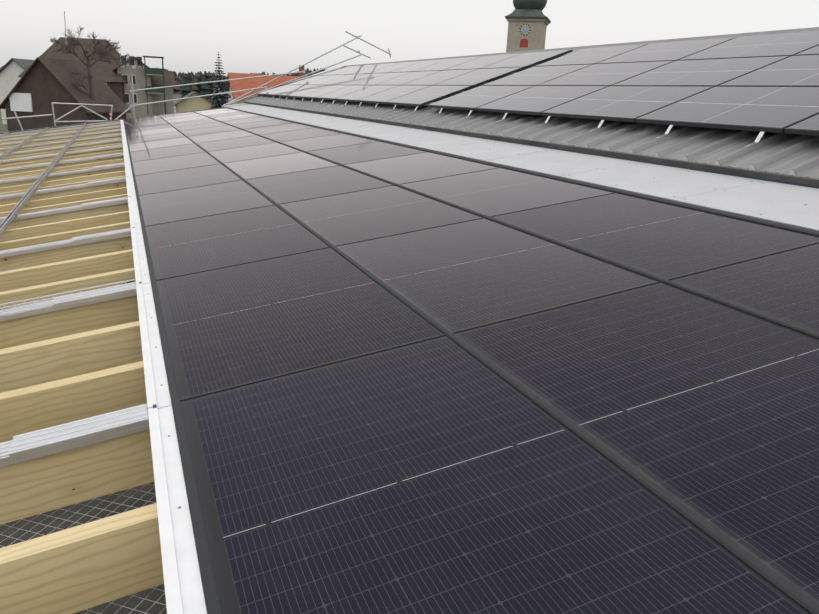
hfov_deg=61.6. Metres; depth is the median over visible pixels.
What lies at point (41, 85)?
house
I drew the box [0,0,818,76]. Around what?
sky
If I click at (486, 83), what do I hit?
pv rails
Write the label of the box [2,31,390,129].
scaffold tubes
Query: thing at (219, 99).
blue spruce
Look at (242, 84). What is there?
red house roof
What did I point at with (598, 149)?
fascia vent strip
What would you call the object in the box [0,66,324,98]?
forest treeline
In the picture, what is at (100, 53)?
tall bare tree
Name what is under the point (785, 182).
dark blue fascia
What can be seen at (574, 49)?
ridge cap
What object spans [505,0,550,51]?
church tower
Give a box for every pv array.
[124,108,818,613]
[258,31,818,129]
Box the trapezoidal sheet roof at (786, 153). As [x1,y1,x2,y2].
[245,54,818,178]
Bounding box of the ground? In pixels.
[0,109,7,132]
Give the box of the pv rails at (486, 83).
[423,55,563,105]
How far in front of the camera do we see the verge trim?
21.75 m
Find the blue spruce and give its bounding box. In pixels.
[208,52,230,108]
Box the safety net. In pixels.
[0,483,185,613]
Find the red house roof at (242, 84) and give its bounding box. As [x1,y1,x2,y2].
[225,65,303,104]
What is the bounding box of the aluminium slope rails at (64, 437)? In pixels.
[0,120,174,466]
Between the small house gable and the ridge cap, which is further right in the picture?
the ridge cap
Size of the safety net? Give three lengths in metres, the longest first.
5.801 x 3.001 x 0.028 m
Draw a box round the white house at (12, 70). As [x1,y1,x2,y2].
[0,58,33,123]
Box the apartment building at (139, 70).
[112,55,165,118]
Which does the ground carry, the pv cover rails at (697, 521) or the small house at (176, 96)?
the small house at (176, 96)
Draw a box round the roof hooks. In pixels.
[260,95,764,146]
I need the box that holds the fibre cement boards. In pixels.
[223,103,818,230]
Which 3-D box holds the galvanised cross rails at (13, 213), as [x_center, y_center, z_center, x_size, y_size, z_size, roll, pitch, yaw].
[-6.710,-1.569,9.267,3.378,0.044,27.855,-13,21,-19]
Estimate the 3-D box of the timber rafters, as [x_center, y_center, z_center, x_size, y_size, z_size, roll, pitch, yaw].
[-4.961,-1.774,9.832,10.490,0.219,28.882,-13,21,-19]
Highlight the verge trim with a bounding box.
[0,119,122,133]
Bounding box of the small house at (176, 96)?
[173,94,183,112]
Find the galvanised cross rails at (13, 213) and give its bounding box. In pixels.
[0,123,85,236]
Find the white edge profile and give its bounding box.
[120,120,207,613]
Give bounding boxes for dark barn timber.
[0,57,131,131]
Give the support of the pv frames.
on the trapezoidal sheet roof at (786, 153)
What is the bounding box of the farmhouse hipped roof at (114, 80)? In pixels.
[18,37,127,103]
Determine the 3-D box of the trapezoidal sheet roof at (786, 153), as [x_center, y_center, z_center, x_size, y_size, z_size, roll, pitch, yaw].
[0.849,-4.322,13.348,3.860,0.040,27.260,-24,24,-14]
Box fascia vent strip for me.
[251,102,818,179]
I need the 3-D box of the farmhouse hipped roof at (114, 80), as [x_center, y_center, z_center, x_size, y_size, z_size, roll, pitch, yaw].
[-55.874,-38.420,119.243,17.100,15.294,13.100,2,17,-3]
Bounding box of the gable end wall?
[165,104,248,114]
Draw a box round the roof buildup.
[245,102,818,185]
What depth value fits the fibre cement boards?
5.66 m
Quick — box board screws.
[237,103,806,214]
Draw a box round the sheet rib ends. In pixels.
[248,101,795,175]
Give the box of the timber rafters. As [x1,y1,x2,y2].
[0,121,197,613]
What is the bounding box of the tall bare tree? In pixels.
[50,27,129,106]
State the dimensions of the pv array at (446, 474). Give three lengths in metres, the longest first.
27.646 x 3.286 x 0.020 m
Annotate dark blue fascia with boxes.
[247,103,818,188]
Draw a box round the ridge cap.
[343,27,818,66]
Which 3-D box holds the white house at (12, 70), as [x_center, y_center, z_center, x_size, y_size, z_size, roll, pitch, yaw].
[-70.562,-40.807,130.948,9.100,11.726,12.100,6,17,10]
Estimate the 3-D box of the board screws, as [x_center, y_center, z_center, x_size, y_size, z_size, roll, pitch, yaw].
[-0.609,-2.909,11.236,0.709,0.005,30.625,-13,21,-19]
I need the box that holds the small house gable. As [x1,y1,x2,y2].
[174,91,212,112]
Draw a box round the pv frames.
[257,31,818,135]
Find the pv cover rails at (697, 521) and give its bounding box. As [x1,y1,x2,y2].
[123,107,818,613]
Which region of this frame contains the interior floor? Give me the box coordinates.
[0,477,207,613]
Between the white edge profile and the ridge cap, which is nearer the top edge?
the ridge cap
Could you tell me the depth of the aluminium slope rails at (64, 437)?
3.85 m
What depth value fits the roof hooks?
7.13 m
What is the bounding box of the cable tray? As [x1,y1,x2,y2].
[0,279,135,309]
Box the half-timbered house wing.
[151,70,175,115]
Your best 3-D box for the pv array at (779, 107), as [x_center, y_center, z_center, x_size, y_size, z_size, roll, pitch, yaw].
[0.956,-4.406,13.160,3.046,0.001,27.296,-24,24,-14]

